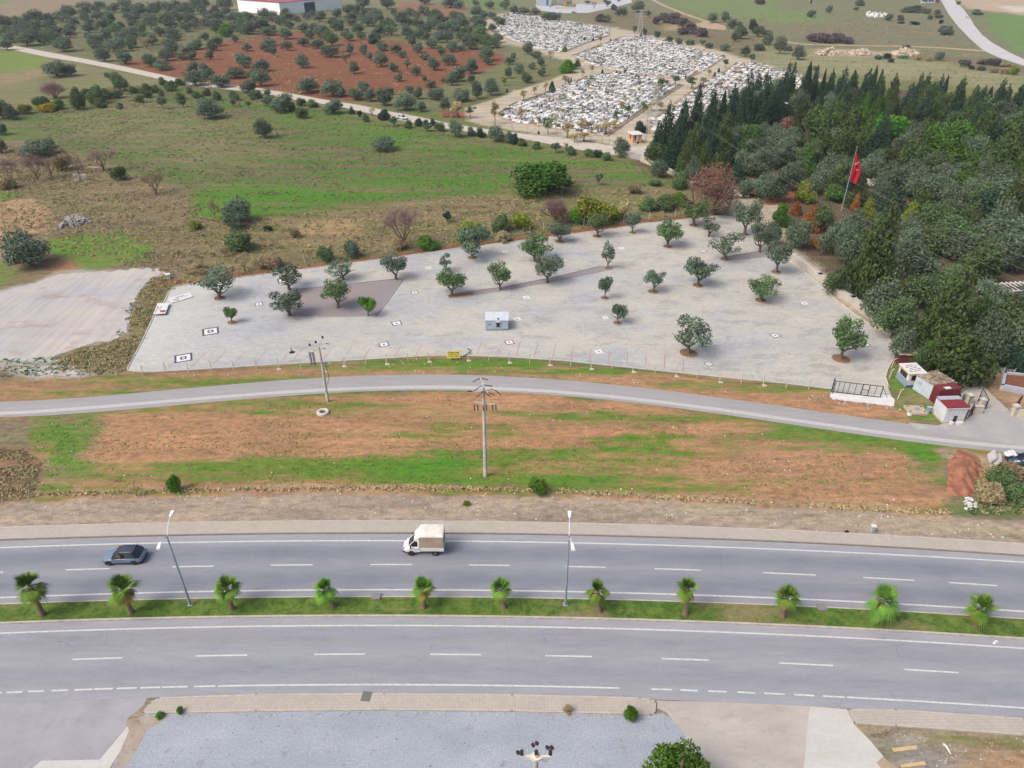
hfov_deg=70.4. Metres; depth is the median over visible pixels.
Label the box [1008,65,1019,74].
bush
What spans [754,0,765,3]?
bush
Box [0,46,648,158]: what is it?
gravel track
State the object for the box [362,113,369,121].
bush
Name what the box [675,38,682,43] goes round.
bush
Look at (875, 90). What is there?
conifer tree
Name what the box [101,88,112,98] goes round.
bush
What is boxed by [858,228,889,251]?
bush
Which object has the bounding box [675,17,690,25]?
bush
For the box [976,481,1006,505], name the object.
bush
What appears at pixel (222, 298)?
tree pit
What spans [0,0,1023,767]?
ground
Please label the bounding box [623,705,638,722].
bush
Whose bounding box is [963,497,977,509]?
rubbish pile
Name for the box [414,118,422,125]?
bush
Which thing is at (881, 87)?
conifer tree
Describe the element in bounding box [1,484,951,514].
verge grass
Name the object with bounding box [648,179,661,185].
bush
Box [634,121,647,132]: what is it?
bush
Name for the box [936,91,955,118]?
bush
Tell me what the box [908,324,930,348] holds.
bush
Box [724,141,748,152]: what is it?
bush
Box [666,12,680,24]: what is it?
bush
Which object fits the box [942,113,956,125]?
bush
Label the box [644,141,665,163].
bush
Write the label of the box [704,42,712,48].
bush
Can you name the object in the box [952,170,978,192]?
bush
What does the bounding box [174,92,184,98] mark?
bush
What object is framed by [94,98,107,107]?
bush
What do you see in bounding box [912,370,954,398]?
broken cabin
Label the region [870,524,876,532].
roadside cabinet
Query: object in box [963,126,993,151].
bush
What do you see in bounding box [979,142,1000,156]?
bush
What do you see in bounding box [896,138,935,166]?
bush
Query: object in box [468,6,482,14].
olive tree
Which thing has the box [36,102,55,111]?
bush
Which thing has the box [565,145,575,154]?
bush
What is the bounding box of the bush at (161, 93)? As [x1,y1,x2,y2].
[158,89,163,95]
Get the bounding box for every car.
[101,544,147,565]
[397,114,407,119]
[1005,452,1023,465]
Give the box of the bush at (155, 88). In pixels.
[152,84,159,91]
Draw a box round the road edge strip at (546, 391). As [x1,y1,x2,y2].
[0,386,1023,448]
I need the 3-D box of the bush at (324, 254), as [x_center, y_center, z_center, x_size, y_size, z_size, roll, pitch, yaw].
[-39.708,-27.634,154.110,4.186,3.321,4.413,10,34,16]
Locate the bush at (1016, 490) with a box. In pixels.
[1003,481,1023,508]
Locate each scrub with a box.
[0,448,41,500]
[41,271,172,373]
[658,13,1017,84]
[966,489,1023,514]
[974,464,1023,513]
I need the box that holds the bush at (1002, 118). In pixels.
[996,113,1011,125]
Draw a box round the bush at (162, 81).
[158,77,166,84]
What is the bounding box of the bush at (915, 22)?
[909,21,920,24]
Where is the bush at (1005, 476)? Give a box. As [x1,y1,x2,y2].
[984,465,1017,494]
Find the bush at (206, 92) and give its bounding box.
[202,88,211,95]
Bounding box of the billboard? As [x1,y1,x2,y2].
[920,0,939,4]
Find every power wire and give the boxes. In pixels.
[478,418,519,739]
[482,396,1016,727]
[486,412,551,740]
[488,395,1018,688]
[496,395,1011,653]
[684,115,1023,296]
[690,107,1021,268]
[701,103,1023,256]
[706,113,1023,282]
[714,132,1022,311]
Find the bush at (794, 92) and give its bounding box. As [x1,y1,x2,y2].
[787,88,810,101]
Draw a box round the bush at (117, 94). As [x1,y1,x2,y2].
[110,90,122,98]
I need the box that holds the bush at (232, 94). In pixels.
[228,90,239,99]
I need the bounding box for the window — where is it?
[900,368,907,377]
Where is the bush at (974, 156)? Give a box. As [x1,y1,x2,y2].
[957,149,992,169]
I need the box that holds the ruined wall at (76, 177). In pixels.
[72,174,87,180]
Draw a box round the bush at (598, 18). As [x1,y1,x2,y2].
[594,14,605,21]
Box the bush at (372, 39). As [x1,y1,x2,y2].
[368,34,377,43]
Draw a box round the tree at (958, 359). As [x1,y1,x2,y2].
[927,322,1001,387]
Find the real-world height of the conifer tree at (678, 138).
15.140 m
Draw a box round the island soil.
[449,292,473,297]
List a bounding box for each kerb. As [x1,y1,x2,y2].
[0,520,1023,543]
[0,532,1023,556]
[0,596,1023,618]
[0,614,1023,639]
[127,215,894,390]
[127,355,830,388]
[142,693,655,715]
[290,278,403,316]
[447,266,612,298]
[493,13,608,52]
[496,72,681,136]
[572,36,724,79]
[726,251,767,260]
[848,709,1023,735]
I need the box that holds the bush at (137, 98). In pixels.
[133,94,144,102]
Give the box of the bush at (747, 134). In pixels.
[739,124,762,147]
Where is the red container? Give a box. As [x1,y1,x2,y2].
[929,383,961,403]
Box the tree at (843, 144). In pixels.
[825,129,858,159]
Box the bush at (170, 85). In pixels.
[163,80,177,90]
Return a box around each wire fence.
[0,367,143,382]
[140,350,811,388]
[257,208,676,264]
[463,71,558,104]
[467,115,609,142]
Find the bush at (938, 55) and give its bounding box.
[934,51,945,59]
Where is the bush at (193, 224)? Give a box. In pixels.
[185,220,201,229]
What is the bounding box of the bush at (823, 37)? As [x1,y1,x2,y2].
[816,32,833,42]
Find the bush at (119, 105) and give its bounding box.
[115,103,123,108]
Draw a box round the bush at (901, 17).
[897,15,904,20]
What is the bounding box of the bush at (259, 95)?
[256,90,262,98]
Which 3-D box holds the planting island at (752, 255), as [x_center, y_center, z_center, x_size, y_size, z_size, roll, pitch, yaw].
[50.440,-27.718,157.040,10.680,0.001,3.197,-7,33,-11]
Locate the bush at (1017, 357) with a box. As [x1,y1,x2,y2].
[996,341,1023,371]
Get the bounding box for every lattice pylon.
[635,9,647,34]
[647,83,665,128]
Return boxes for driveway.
[656,701,809,767]
[804,706,883,767]
[953,377,1009,411]
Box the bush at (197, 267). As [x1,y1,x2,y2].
[187,261,207,273]
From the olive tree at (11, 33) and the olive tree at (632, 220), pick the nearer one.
the olive tree at (632, 220)
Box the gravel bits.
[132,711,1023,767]
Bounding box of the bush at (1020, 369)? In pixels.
[1015,366,1023,372]
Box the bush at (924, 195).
[907,189,938,213]
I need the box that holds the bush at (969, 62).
[962,59,971,65]
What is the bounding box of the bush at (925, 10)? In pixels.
[921,7,931,13]
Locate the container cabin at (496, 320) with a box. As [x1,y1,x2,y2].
[485,312,508,330]
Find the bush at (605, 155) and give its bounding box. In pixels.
[601,152,611,159]
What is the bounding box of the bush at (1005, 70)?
[1000,68,1010,73]
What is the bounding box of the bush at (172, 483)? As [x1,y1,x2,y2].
[165,474,180,493]
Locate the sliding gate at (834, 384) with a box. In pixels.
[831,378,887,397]
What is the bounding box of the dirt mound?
[945,450,982,496]
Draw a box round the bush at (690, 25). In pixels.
[683,21,696,29]
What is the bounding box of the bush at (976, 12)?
[972,9,984,14]
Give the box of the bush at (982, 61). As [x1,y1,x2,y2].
[976,58,988,63]
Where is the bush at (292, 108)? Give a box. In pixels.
[288,102,294,110]
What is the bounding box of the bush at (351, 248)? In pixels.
[342,238,359,257]
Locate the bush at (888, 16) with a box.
[884,14,893,20]
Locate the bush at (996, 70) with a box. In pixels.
[990,68,999,72]
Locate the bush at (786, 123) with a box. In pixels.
[773,116,794,130]
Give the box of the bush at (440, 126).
[434,121,444,131]
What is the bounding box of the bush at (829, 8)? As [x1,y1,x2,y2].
[825,5,832,12]
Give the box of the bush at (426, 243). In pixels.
[417,235,441,250]
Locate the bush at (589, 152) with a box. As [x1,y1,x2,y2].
[584,149,596,157]
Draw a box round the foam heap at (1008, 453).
[1004,450,1017,456]
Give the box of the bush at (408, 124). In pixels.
[403,120,411,128]
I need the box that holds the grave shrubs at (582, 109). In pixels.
[495,12,802,133]
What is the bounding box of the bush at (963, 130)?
[946,118,977,143]
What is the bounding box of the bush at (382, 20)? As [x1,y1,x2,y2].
[379,19,388,24]
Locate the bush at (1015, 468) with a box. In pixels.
[998,460,1023,480]
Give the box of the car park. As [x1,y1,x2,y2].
[128,216,893,395]
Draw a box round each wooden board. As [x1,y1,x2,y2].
[891,745,917,751]
[900,761,925,767]
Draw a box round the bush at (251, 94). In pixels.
[247,91,256,99]
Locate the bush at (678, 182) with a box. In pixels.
[671,170,689,189]
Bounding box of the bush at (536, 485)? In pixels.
[528,476,547,496]
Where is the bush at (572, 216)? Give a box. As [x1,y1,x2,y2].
[567,204,585,223]
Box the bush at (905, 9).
[900,7,910,12]
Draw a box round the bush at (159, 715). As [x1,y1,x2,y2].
[154,711,164,719]
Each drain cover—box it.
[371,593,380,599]
[816,604,827,610]
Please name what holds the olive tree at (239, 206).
on the ground at (408, 420)
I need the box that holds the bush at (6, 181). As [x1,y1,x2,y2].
[0,173,17,189]
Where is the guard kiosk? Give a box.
[895,363,927,387]
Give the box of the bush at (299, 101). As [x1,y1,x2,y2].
[296,97,305,105]
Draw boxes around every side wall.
[970,404,984,413]
[1016,409,1023,417]
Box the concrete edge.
[33,727,128,767]
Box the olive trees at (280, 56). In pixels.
[2,12,503,93]
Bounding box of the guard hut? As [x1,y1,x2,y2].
[627,131,643,144]
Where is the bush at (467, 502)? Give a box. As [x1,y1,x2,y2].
[462,500,469,505]
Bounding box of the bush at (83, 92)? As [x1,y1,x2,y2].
[78,88,89,98]
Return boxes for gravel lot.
[112,711,685,767]
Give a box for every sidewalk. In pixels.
[0,521,1023,554]
[145,694,653,712]
[851,710,1023,732]
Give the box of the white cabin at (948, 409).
[930,395,969,422]
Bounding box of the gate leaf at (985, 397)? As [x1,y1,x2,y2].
[978,388,989,408]
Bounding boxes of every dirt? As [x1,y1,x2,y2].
[115,715,169,767]
[876,757,895,767]
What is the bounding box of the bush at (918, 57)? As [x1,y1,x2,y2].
[914,55,922,59]
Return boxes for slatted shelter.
[990,281,1023,300]
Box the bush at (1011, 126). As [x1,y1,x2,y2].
[1001,115,1023,142]
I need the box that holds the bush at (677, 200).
[671,191,688,205]
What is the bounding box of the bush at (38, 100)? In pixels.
[30,96,49,105]
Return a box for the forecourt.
[536,0,631,12]
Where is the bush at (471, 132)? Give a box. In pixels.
[467,126,476,135]
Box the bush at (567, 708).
[562,704,571,715]
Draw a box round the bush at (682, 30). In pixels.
[677,27,689,33]
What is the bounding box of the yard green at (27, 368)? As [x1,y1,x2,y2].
[0,276,164,377]
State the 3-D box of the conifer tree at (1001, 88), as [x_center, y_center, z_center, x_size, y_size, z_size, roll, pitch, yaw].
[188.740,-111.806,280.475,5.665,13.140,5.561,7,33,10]
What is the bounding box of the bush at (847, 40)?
[842,37,854,43]
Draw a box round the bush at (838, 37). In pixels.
[827,32,845,42]
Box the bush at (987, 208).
[960,192,1002,219]
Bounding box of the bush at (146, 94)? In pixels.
[143,90,152,97]
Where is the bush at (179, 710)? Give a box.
[176,706,182,714]
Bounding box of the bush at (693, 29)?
[690,27,697,33]
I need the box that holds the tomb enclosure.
[999,371,1023,393]
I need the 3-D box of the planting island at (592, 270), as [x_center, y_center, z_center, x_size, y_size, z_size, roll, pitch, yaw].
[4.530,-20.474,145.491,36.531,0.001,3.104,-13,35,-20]
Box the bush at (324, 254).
[315,246,333,262]
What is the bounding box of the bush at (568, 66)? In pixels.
[558,59,576,73]
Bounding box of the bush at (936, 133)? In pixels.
[922,120,956,149]
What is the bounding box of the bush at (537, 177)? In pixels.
[508,160,576,199]
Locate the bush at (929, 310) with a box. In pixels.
[922,295,947,317]
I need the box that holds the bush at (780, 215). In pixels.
[772,202,791,227]
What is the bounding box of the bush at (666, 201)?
[656,193,678,211]
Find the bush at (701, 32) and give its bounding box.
[694,27,707,36]
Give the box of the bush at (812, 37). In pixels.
[805,33,818,41]
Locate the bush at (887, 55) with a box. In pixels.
[882,53,891,58]
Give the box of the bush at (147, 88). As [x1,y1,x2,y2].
[139,83,151,92]
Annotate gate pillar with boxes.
[965,392,975,404]
[978,397,987,405]
[1009,403,1021,415]
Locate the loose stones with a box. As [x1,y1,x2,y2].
[3,358,1003,537]
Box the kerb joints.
[21,616,1013,639]
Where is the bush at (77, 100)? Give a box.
[69,86,85,109]
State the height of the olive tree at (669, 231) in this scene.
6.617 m
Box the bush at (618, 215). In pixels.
[608,206,625,219]
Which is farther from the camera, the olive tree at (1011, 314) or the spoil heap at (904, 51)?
the spoil heap at (904, 51)
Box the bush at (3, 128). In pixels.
[0,123,7,135]
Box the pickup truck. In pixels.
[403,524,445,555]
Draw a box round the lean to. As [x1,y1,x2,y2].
[895,348,918,364]
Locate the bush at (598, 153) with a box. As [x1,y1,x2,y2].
[593,149,602,157]
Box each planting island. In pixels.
[290,279,401,316]
[448,266,611,295]
[727,252,766,259]
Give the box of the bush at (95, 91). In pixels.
[85,84,107,103]
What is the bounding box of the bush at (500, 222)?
[491,213,510,232]
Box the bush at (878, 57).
[874,55,883,58]
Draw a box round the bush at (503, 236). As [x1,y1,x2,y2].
[495,230,510,243]
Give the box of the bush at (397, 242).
[390,235,408,250]
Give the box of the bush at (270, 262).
[254,256,282,267]
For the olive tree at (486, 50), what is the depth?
385.98 m
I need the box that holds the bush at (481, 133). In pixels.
[476,127,486,137]
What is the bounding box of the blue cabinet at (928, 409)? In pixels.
[926,406,932,413]
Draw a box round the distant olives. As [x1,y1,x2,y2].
[0,0,1023,305]
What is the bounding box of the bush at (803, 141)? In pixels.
[789,132,809,148]
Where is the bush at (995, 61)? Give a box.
[987,58,1001,65]
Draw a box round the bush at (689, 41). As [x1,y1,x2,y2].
[685,39,694,44]
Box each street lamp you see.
[156,510,193,605]
[563,511,574,605]
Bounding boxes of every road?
[0,374,1023,452]
[0,534,1023,617]
[0,617,1023,717]
[941,0,1023,65]
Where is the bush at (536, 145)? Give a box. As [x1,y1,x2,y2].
[531,141,540,148]
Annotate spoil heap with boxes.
[814,46,842,55]
[848,48,871,55]
[891,47,918,55]
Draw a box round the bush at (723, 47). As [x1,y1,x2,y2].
[720,44,729,50]
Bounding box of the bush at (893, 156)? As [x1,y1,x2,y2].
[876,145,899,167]
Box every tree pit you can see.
[214,295,225,300]
[227,320,236,324]
[600,296,608,299]
[612,320,621,324]
[647,289,658,293]
[679,348,697,357]
[692,283,703,287]
[755,298,766,302]
[771,270,781,274]
[831,354,850,363]
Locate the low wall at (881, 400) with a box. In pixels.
[830,392,894,405]
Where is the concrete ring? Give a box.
[317,408,328,415]
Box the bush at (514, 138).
[509,133,518,144]
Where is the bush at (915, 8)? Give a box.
[902,5,923,12]
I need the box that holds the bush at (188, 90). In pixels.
[185,87,193,92]
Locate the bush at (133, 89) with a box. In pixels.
[128,86,138,92]
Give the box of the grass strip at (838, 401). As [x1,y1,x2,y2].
[811,395,900,410]
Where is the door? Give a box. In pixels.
[304,2,315,12]
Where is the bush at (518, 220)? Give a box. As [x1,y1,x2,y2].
[510,212,532,230]
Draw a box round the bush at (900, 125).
[869,113,910,140]
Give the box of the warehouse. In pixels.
[237,0,342,14]
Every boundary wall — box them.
[624,153,640,159]
[640,156,692,187]
[789,247,895,336]
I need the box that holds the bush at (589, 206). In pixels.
[571,195,614,225]
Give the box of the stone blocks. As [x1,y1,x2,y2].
[866,11,886,17]
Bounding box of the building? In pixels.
[536,0,550,5]
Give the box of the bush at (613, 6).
[611,4,617,9]
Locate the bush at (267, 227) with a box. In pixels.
[263,225,272,231]
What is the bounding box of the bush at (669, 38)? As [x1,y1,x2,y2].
[665,36,672,40]
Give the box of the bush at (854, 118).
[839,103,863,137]
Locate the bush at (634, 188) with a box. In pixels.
[627,184,640,192]
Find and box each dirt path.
[652,0,726,29]
[785,41,983,51]
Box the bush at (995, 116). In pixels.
[988,110,1000,120]
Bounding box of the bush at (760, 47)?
[753,44,765,50]
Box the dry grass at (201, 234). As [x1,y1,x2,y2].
[0,145,704,292]
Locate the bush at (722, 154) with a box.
[708,148,730,178]
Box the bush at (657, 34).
[654,31,660,36]
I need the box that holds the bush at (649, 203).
[637,196,658,210]
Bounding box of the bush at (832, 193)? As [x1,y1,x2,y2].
[822,183,849,201]
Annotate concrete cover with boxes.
[903,405,927,415]
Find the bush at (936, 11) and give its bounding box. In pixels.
[933,9,940,14]
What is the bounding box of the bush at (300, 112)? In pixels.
[295,107,308,118]
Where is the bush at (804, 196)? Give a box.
[794,180,817,203]
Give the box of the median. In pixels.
[0,597,1023,636]
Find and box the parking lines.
[168,341,683,370]
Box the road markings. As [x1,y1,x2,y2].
[0,540,1023,708]
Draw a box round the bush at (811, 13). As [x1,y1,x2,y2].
[806,10,815,16]
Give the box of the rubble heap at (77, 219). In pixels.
[55,214,91,229]
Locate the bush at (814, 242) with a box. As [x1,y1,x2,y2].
[809,237,823,250]
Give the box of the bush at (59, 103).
[50,98,64,108]
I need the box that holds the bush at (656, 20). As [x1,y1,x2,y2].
[652,16,660,23]
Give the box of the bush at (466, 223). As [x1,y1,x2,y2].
[455,219,481,238]
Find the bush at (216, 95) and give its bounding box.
[211,91,221,99]
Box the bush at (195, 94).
[191,91,203,97]
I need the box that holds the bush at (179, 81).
[174,78,185,84]
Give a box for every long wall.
[555,6,575,8]
[572,0,605,3]
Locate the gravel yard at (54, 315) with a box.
[0,268,164,359]
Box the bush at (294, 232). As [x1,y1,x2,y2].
[289,228,300,236]
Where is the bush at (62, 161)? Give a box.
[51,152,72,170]
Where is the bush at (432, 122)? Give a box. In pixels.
[430,118,435,125]
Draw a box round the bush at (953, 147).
[931,136,970,163]
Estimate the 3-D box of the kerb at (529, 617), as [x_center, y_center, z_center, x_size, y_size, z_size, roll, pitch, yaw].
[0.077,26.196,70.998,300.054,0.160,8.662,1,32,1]
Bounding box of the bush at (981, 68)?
[975,65,986,70]
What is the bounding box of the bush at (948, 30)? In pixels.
[939,25,954,34]
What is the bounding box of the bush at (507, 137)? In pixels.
[503,131,511,142]
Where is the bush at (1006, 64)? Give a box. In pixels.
[1000,62,1011,66]
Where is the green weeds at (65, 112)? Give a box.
[30,83,669,216]
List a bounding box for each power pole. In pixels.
[308,336,328,401]
[467,378,501,476]
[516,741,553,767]
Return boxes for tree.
[0,15,12,25]
[0,25,10,35]
[0,27,21,41]
[0,99,5,118]
[0,138,6,151]
[0,158,18,175]
[0,227,50,266]
[2,102,20,119]
[12,28,36,45]
[12,570,51,617]
[16,138,60,156]
[18,9,43,21]
[18,152,44,180]
[37,81,67,97]
[38,25,55,37]
[39,59,65,76]
[39,157,57,177]
[46,30,64,39]
[51,35,72,51]
[52,11,71,21]
[59,4,78,15]
[61,63,76,75]
[66,157,84,171]
[84,147,116,171]
[85,33,104,42]
[87,39,104,48]
[92,47,111,61]
[102,11,114,21]
[102,37,125,51]
[104,572,140,614]
[106,22,122,32]
[108,71,128,89]
[112,30,128,40]
[114,50,132,63]
[120,26,140,35]
[123,34,136,46]
[128,3,146,15]
[129,485,140,495]
[133,21,146,31]
[136,36,153,48]
[139,171,164,194]
[140,53,158,66]
[141,11,157,28]
[142,33,158,44]
[152,59,173,69]
[157,47,175,59]
[163,43,179,53]
[164,29,181,39]
[174,4,195,12]
[180,69,207,84]
[182,11,199,23]
[186,38,202,48]
[186,60,198,71]
[187,0,202,10]
[194,96,224,118]
[197,62,215,78]
[197,264,235,298]
[203,17,224,25]
[206,36,224,44]
[207,196,220,218]
[209,73,230,86]
[213,573,244,611]
[216,0,232,7]
[218,247,228,256]
[220,196,251,220]
[221,211,245,228]
[223,10,243,22]
[223,228,252,251]
[223,307,237,321]
[225,66,247,77]
[232,251,249,270]
[233,22,241,32]
[233,52,252,67]
[234,17,248,23]
[238,21,255,33]
[239,79,255,91]
[245,69,253,78]
[248,67,272,85]
[250,59,270,70]
[252,117,273,137]
[253,16,269,28]
[259,37,277,44]
[260,26,276,35]
[261,95,274,104]
[266,288,303,316]
[269,92,293,111]
[270,264,301,290]
[277,11,288,20]
[278,27,292,38]
[294,76,319,92]
[295,53,309,67]
[309,38,324,47]
[312,24,325,36]
[313,576,339,608]
[319,44,339,56]
[319,77,345,95]
[319,276,350,307]
[322,97,341,113]
[323,28,338,45]
[324,258,355,280]
[325,16,338,24]
[332,18,344,29]
[332,86,346,96]
[348,87,363,99]
[348,106,355,113]
[349,60,359,73]
[350,22,364,31]
[355,0,370,7]
[356,80,370,90]
[357,296,376,315]
[358,13,376,25]
[363,88,374,100]
[369,134,395,150]
[370,8,382,16]
[371,24,382,34]
[373,50,389,66]
[374,41,389,50]
[374,87,393,105]
[379,0,395,8]
[379,203,421,248]
[379,250,406,279]
[381,22,390,33]
[384,24,397,35]
[391,92,417,109]
[392,9,410,24]
[400,23,413,35]
[409,575,438,609]
[411,28,424,38]
[412,18,423,26]
[412,85,422,98]
[416,100,426,111]
[425,17,436,26]
[426,15,437,23]
[426,88,444,98]
[427,56,440,69]
[432,12,444,22]
[432,30,442,42]
[434,21,448,31]
[435,267,467,295]
[438,97,449,109]
[439,253,451,267]
[440,53,456,64]
[441,29,453,41]
[442,0,458,7]
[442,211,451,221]
[444,18,460,30]
[444,73,458,84]
[445,41,456,51]
[447,10,465,19]
[447,119,463,136]
[450,65,465,79]
[450,101,463,117]
[451,88,470,100]
[454,224,491,257]
[458,17,469,26]
[459,25,473,33]
[460,32,480,48]
[462,57,477,73]
[465,106,476,112]
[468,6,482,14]
[471,17,487,26]
[472,80,482,98]
[473,24,486,34]
[475,33,482,41]
[476,43,494,58]
[480,34,500,46]
[483,76,499,95]
[487,260,510,289]
[487,576,511,609]
[488,124,506,141]
[490,100,499,116]
[491,32,503,40]
[513,62,525,73]
[516,107,524,119]
[517,232,553,261]
[520,90,527,100]
[521,72,532,82]
[522,40,533,53]
[534,253,563,282]
[540,200,573,222]
[542,116,553,133]
[544,196,565,223]
[545,12,562,19]
[545,220,572,241]
[548,81,555,90]
[552,113,558,124]
[561,121,573,137]
[562,75,568,84]
[571,134,577,141]
[577,118,586,127]
[578,130,593,141]
[583,578,610,612]
[584,120,594,129]
[586,211,610,235]
[593,124,601,132]
[598,276,613,297]
[599,122,610,132]
[601,240,615,268]
[610,120,618,127]
[612,304,628,322]
[613,110,620,118]
[613,136,630,155]
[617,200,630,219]
[623,105,631,110]
[624,212,642,232]
[631,0,644,11]
[641,102,647,109]
[641,736,710,767]
[643,269,666,291]
[648,159,668,176]
[651,120,660,145]
[655,217,683,246]
[656,100,676,150]
[658,77,668,91]
[660,132,677,169]
[667,159,741,213]
[670,116,685,157]
[672,75,680,84]
[672,314,713,353]
[673,133,692,177]
[675,99,691,142]
[675,576,700,616]
[677,99,689,125]
[680,117,705,161]
[680,199,710,225]
[683,256,720,285]
[684,155,704,181]
[686,76,695,88]
[689,83,703,130]
[693,108,712,140]
[697,120,720,166]
[698,140,710,176]
[700,77,707,83]
[701,84,719,128]
[701,216,720,236]
[707,232,745,259]
[717,90,726,127]
[717,110,729,132]
[718,109,736,150]
[720,82,738,123]
[723,133,741,167]
[725,159,747,186]
[732,104,746,132]
[732,127,741,142]
[732,198,763,234]
[733,123,752,132]
[734,24,748,38]
[734,149,757,174]
[735,178,753,196]
[738,68,755,124]
[746,137,772,153]
[747,144,777,177]
[747,274,782,300]
[748,18,758,30]
[750,170,773,197]
[750,220,775,252]
[751,25,765,36]
[751,95,770,125]
[753,69,771,124]
[753,73,762,92]
[759,121,774,140]
[760,165,793,202]
[764,231,779,250]
[765,122,786,148]
[765,239,794,271]
[766,79,774,101]
[767,139,793,167]
[767,220,783,239]
[768,86,784,125]
[771,76,789,121]
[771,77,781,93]
[771,583,802,618]
[773,34,787,53]
[774,127,801,149]
[778,144,796,162]
[782,60,792,101]
[784,157,807,190]
[784,218,813,247]
[785,87,810,116]
[789,61,796,98]
[790,200,802,216]
[792,44,806,59]
[792,92,807,133]
[792,137,825,164]
[798,66,813,91]
[798,102,837,140]
[798,202,823,233]
[800,141,817,175]
[801,60,811,97]
[807,64,819,101]
[807,92,825,113]
[807,168,829,194]
[810,202,837,228]
[815,123,832,163]
[815,151,842,184]
[816,217,851,254]
[817,126,840,146]
[818,68,826,96]
[821,68,835,104]
[821,264,851,293]
[824,90,836,112]
[825,129,858,159]
[825,156,854,188]
[829,79,849,117]
[829,97,849,137]
[830,85,847,118]
[832,314,868,358]
[833,74,841,96]
[833,153,862,170]
[833,221,865,266]
[837,65,849,88]
[841,207,870,236]
[843,192,903,301]
[844,176,870,210]
[845,86,856,100]
[847,73,858,89]
[847,89,861,113]
[847,93,865,122]
[849,70,856,91]
[849,118,875,161]
[850,192,860,211]
[851,167,871,185]
[855,68,873,95]
[859,90,872,127]
[859,123,890,163]
[859,196,875,222]
[859,277,903,319]
[860,148,888,179]
[862,581,900,627]
[863,93,884,128]
[867,212,903,237]
[868,295,921,337]
[869,172,892,205]
[872,65,877,89]
[872,80,879,112]
[873,186,909,218]
[875,159,908,179]
[876,72,884,94]
[877,87,892,118]
[878,107,892,145]
[883,72,898,101]
[885,166,908,189]
[887,79,900,116]
[888,326,919,357]
[890,132,919,155]
[892,235,944,280]
[894,225,924,252]
[894,306,918,335]
[897,83,916,115]
[897,273,945,308]
[898,119,927,141]
[900,95,918,129]
[900,166,932,198]
[900,211,922,236]
[901,199,922,224]
[903,157,930,176]
[909,337,945,370]
[910,256,976,347]
[913,72,924,100]
[914,88,933,121]
[915,72,931,108]
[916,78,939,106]
[916,199,955,232]
[918,172,953,201]
[919,82,937,107]
[919,149,954,175]
[919,222,955,254]
[927,322,1001,387]
[931,87,946,122]
[932,162,964,181]
[932,263,975,294]
[937,73,944,91]
[938,230,984,260]
[940,213,984,243]
[941,179,970,212]
[943,75,948,91]
[944,82,964,118]
[944,110,961,122]
[949,240,1007,282]
[953,75,967,101]
[953,161,975,174]
[957,91,977,123]
[957,200,988,227]
[957,295,978,311]
[960,289,994,347]
[961,133,991,151]
[961,591,1001,628]
[962,97,989,122]
[963,171,998,194]
[963,181,995,206]
[966,84,980,108]
[966,104,984,126]
[969,110,992,144]
[971,212,1015,243]
[971,308,1015,363]
[973,94,993,121]
[973,138,1012,177]
[974,85,987,109]
[975,150,1014,170]
[975,276,1014,309]
[977,158,1002,179]
[981,231,1013,256]
[985,86,992,106]
[985,226,1023,267]
[986,172,1023,218]
[987,196,1023,226]
[989,117,1006,141]
[989,163,1016,182]
[990,90,1000,109]
[991,98,1018,117]
[991,173,1023,198]
[991,292,1023,340]
[994,78,1007,108]
[995,83,1012,114]
[1001,239,1023,273]
[1005,312,1023,353]
[1006,213,1023,235]
[1006,219,1023,239]
[1010,84,1023,108]
[1010,111,1023,122]
[1010,150,1023,173]
[1011,86,1023,99]
[1013,100,1023,114]
[1015,167,1023,179]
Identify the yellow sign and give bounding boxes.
[447,351,459,357]
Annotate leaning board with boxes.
[987,449,997,462]
[994,453,1001,465]
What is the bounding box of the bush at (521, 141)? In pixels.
[517,138,526,145]
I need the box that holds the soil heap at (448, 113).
[441,109,459,117]
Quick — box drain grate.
[360,691,371,701]
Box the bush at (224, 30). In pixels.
[218,23,233,36]
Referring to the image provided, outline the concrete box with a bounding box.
[164,273,170,279]
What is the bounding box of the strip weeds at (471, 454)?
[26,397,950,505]
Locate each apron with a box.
[0,698,146,767]
[908,410,1023,445]
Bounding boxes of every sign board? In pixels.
[153,303,168,313]
[168,292,192,302]
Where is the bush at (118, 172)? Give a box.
[108,166,127,180]
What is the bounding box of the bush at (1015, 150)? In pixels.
[990,131,1023,164]
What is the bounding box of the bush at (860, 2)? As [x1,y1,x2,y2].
[855,0,864,5]
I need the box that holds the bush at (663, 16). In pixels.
[659,12,668,22]
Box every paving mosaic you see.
[174,353,192,362]
[202,327,218,335]
[378,341,389,346]
[391,320,401,325]
[504,340,514,344]
[769,333,781,337]
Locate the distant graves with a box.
[495,13,802,117]
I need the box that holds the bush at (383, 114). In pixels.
[377,109,391,120]
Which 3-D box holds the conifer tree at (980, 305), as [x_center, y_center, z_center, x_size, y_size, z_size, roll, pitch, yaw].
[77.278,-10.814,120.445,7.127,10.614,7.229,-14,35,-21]
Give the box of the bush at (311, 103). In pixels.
[307,99,318,106]
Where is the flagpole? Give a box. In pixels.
[841,146,860,210]
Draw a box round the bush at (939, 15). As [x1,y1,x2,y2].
[934,13,943,17]
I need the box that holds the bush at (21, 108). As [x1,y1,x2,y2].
[17,104,33,113]

